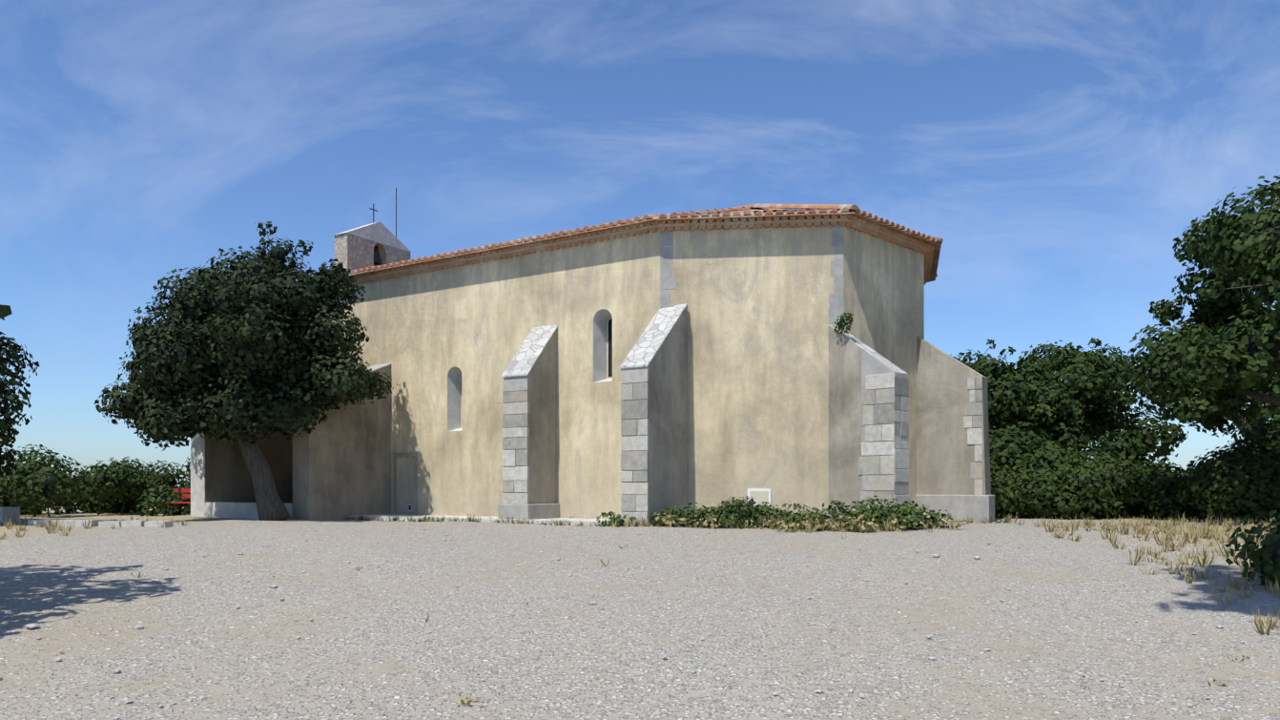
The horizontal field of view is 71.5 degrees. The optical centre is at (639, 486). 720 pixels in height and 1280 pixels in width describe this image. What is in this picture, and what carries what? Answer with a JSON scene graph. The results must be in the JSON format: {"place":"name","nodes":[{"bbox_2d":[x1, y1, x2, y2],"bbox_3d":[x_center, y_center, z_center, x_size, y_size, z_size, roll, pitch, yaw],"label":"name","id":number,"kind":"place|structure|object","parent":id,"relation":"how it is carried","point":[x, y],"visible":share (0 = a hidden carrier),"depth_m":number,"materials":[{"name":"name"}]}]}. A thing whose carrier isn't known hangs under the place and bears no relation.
{"place":"outdoors","nodes":[
{"label":"outdoors","id":0,"kind":"place"},
{"bbox_2d":[373,246,381,265],"bbox_3d":[-10.179,-8.878,33.980,0.600,0.690,0.607,0,0,1],"label":"bell","id":1,"kind":"object","parent":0,"point":[377,260],"visible":0.44,"depth_m":33.87,"materials":[{"name":"black metal"}]},
{"bbox_2d":[408,318,612,511],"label":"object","id":2,"kind":"object","parent":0,"point":[609,361],"visible":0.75,"depth_m":22.35,"materials":[{"name":"black"}]},
{"bbox_2d":[0,503,1279,719],"bbox_3d":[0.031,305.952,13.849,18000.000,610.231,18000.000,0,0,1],"label":"ground","id":3,"kind":"structure","parent":0,"point":[252,658],"depth_m":8.72,"materials":[{"name":"grey gravel"}]},
{"bbox_2d":[0,304,12,320],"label":"tree","id":4,"kind":"object","parent":3,"relation":"on","point":[5,310],"visible":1,"depth_m":9.51,"materials":[{"name":"green plant"}]},
{"bbox_2d":[0,331,40,478],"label":"tree","id":5,"kind":"object","parent":3,"relation":"on","point":[7,421],"visible":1,"depth_m":20.69,"materials":[{"name":"green plant"}]},
{"bbox_2d":[0,507,172,527],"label":"kerb","id":6,"kind":"structure","parent":3,"relation":"on","point":[8,512],"depth_m":19.62,"materials":[{"name":"white stone"}]},
{"bbox_2d":[0,443,190,517],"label":"shrubs","id":7,"kind":"object","parent":3,"relation":"on","point":[30,485],"visible":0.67,"depth_m":27.64,"materials":[{"name":"green plant"}]},
{"bbox_2d":[165,487,190,516],"bbox_3d":[-13.097,0.516,26.527,1.900,1.020,0.540,0,0,1],"label":"bench","id":8,"kind":"object","parent":3,"relation":"on","point":[184,495],"visible":0.21,"depth_m":26.75,"materials":[{"name":"red paint"}]},
{"bbox_2d":[190,422,292,516],"bbox_3d":[-11.891,-1.264,27.276,0.760,4.981,3.630,0,0,32],"label":"porch","id":9,"kind":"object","parent":3,"relation":"on","point":[220,473],"depth_m":26.26,"materials":[{"name":"paint"}]},
{"bbox_2d":[94,220,393,520],"bbox_3d":[-10.199,-3.018,23.964,7.071,8.160,7.287,0,0,1],"label":"holm oak","id":10,"kind":"object","parent":3,"relation":"on","point":[233,351],"visible":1,"depth_m":22.23,"materials":[{"name":"green plant"}]},
{"bbox_2d":[292,363,391,519],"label":"wing wall","id":11,"kind":"structure","parent":3,"relation":"on","point":[341,463],"depth_m":24.50,"materials":[{"name":"paint"}]},
{"bbox_2d":[204,501,951,528],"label":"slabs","id":12,"kind":"structure","parent":3,"relation":"on","point":[233,510],"depth_m":24.33,"materials":[{"name":"grey concrete"}]},
{"bbox_2d":[596,511,636,526],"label":"brambles","id":13,"kind":"object","parent":3,"relation":"on","point":[613,518],"visible":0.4,"depth_m":19.70,"materials":[{"name":"green plant"}]},
{"bbox_2d":[316,217,924,518],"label":"chapel walls","id":14,"kind":"structure","parent":3,"relation":"on","point":[445,343],"depth_m":21.94,"materials":[{"name":"beige paint"}]},
{"bbox_2d":[393,452,417,515],"bbox_3d":[-6.731,-0.024,25.512,0.940,1.900,0.035,0,0,32],"label":"door frame","id":15,"kind":"object","parent":14,"relation":"attached to","point":[414,454],"visible":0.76,"depth_m":25.30,"materials":[{"name":"grey paint"}]},
{"bbox_2d":[497,324,559,519],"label":"buttress","id":16,"kind":"structure","parent":14,"relation":"attached to","point":[534,361],"depth_m":22.18,"materials":[{"name":"grey paint"}]},
{"bbox_2d":[502,378,529,504],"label":"quoin stones","id":17,"kind":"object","parent":16,"relation":"attached to","point":[518,471],"depth_m":21.84,"materials":[{"name":"grey stone"}]},
{"bbox_2d":[304,204,942,282],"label":"roof","id":18,"kind":"structure","parent":14,"relation":"on","point":[768,210],"depth_m":22.18,"materials":[{"name":"tile"}]},
{"bbox_2d":[333,222,411,270],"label":"bell gable","id":19,"kind":"structure","parent":18,"relation":"on","point":[354,249],"depth_m":33.28,"materials":[{"name":"grey stone"}]},
{"bbox_2d":[369,187,396,237],"bbox_3d":[-9.911,-10.298,34.227,1.122,2.650,0.138,0,0,-43],"label":"cross and rod","id":20,"kind":"object","parent":19,"relation":"attached to","point":[396,212],"visible":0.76,"depth_m":34.54,"materials":[{"name":"grey metal"}]},
{"bbox_2d":[333,209,934,286],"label":"roof cornice","id":21,"kind":"structure","parent":14,"relation":"attached to","point":[869,227],"depth_m":21.78,"materials":[{"name":"orange tile"}]},
{"bbox_2d":[660,225,843,332],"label":"quoins","id":22,"kind":"object","parent":14,"relation":"attached to","point":[836,308],"visible":0.71,"depth_m":20.68,"materials":[{"name":"stone"}]},
{"bbox_2d":[747,488,770,505],"bbox_3d":[2.797,0.246,20.856,0.540,0.400,0.054,0,0,6],"label":"plaque","id":23,"kind":"object","parent":14,"relation":"attached to","point":[759,495],"visible":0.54,"depth_m":20.83,"materials":[{"name":"white paint"}]},
{"bbox_2d":[0,526,1279,719],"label":"rocks","id":24,"kind":"object","parent":3,"relation":"on","point":[32,626],"visible":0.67,"depth_m":8.46,"materials":[{"name":"grey stone"}]},
{"bbox_2d":[0,512,1279,705],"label":"grass tufts","id":25,"kind":"object","parent":3,"relation":"on","point":[1169,531],"visible":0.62,"depth_m":16.82,"materials":[{"name":"yellow plant"}]},
{"bbox_2d":[619,303,687,526],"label":"buttress","id":26,"kind":"structure","parent":3,"relation":"on","point":[659,349],"depth_m":20.18,"materials":[{"name":"grey paint"}]},
{"bbox_2d":[620,366,649,526],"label":"quoin stones","id":27,"kind":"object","parent":26,"relation":"attached to","point":[636,457],"depth_m":19.50,"materials":[{"name":"grey stone"}]},
{"bbox_2d":[655,513,786,529],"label":"dry brambles","id":28,"kind":"object","parent":3,"relation":"on","point":[674,524],"visible":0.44,"depth_m":18.88,"materials":[{"name":"plant"}]},
{"bbox_2d":[651,495,810,529],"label":"brambles","id":29,"kind":"object","parent":3,"relation":"on","point":[766,510],"visible":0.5,"depth_m":19.16,"materials":[{"name":"green plant"}]},
{"bbox_2d":[763,511,834,530],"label":"brambles","id":30,"kind":"object","parent":3,"relation":"on","point":[794,519],"visible":0.17,"depth_m":18.94,"materials":[{"name":"green plant"}]},
{"bbox_2d":[823,325,907,517],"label":"buttress","id":31,"kind":"structure","parent":3,"relation":"on","point":[854,361],"depth_m":20.32,"materials":[{"name":"grey paint"}]},
{"bbox_2d":[833,312,853,333],"bbox_3d":[4.662,-3.722,20.304,0.458,0.473,0.609,0,0,1],"label":"tuft","id":32,"kind":"object","parent":31,"relation":"on","point":[841,325],"visible":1,"depth_m":20.26,"materials":[{"name":"green plant"}]},
{"bbox_2d":[858,372,908,509],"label":"quoin stones","id":33,"kind":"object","parent":31,"relation":"attached to","point":[882,484],"depth_m":19.67,"materials":[{"name":"grey stone"}]},
{"bbox_2d":[772,511,968,533],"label":"dry brambles","id":34,"kind":"object","parent":3,"relation":"on","point":[809,529],"visible":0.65,"depth_m":18.00,"materials":[{"name":"beige plant"}]},
{"bbox_2d":[786,495,957,531],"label":"brambles","id":35,"kind":"object","parent":3,"relation":"on","point":[848,512],"visible":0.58,"depth_m":18.48,"materials":[{"name":"green plant"}]},
{"bbox_2d":[851,499,927,531],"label":"brambles","id":36,"kind":"object","parent":3,"relation":"on","point":[891,516],"visible":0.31,"depth_m":18.41,"materials":[{"name":"green plant"}]},
{"bbox_2d":[915,335,994,522],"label":"buttress","id":37,"kind":"structure","parent":3,"relation":"on","point":[945,454],"depth_m":22.54,"materials":[{"name":"grey paint"}]},
{"bbox_2d":[963,376,982,495],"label":"quoin stones","id":38,"kind":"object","parent":37,"relation":"attached to","point":[973,408],"depth_m":22.16,"materials":[{"name":"grey stone"}]},
{"bbox_2d":[949,339,1097,458],"bbox_3d":[12.844,-2.140,32.242,6.851,6.209,5.915,0,0,1],"label":"tree","id":39,"kind":"object","parent":3,"relation":"on","point":[1010,392],"visible":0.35,"depth_m":31.29,"materials":[{"name":"green plant"}]},
{"bbox_2d":[989,421,1185,513],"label":"shrubs","id":40,"kind":"object","parent":3,"relation":"on","point":[1025,452],"visible":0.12,"depth_m":28.63,"materials":[{"name":"green plant"}]},
{"bbox_2d":[988,337,1188,467],"bbox_3d":[16.978,-2.517,35.709,8.442,6.980,7.681,0,0,1],"label":"tree","id":41,"kind":"object","parent":3,"relation":"on","point":[1088,379],"visible":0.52,"depth_m":33.67,"materials":[{"name":"green plant"}]},
{"bbox_2d":[990,452,1209,519],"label":"shrubs","id":42,"kind":"object","parent":3,"relation":"on","point":[1081,490],"visible":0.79,"depth_m":24.37,"materials":[{"name":"green plant"}]},
{"bbox_2d":[1116,175,1279,426],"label":"tree","id":43,"kind":"object","parent":3,"relation":"on","point":[1227,340],"visible":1,"depth_m":20.33,"materials":[{"name":"green plant"}]},
{"bbox_2d":[1146,321,1279,446],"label":"tree","id":44,"kind":"object","parent":3,"relation":"on","point":[1237,417],"visible":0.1,"depth_m":30.96,"materials":[{"name":"green plant"}]},
{"bbox_2d":[1171,407,1279,517],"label":"shrubs","id":45,"kind":"object","parent":3,"relation":"on","point":[1266,447],"visible":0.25,"depth_m":26.63,"materials":[{"name":"green plant"}]},
{"bbox_2d":[1176,450,1279,523],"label":"shrubs","id":46,"kind":"object","parent":3,"relation":"on","point":[1249,490],"visible":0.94,"depth_m":21.79,"materials":[{"name":"green plant"}]},
{"bbox_2d":[1223,509,1279,587],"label":"shrubs","id":47,"kind":"object","parent":3,"relation":"on","point":[1267,552],"visible":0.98,"depth_m":10.66,"materials":[{"name":"green plant"}]},
{"bbox_2d":[0,0,1279,500],"label":"sky","id":48,"kind":"structure","parent":0,"point":[1057,153],"materials":[{"name":"blue"}]}
]}

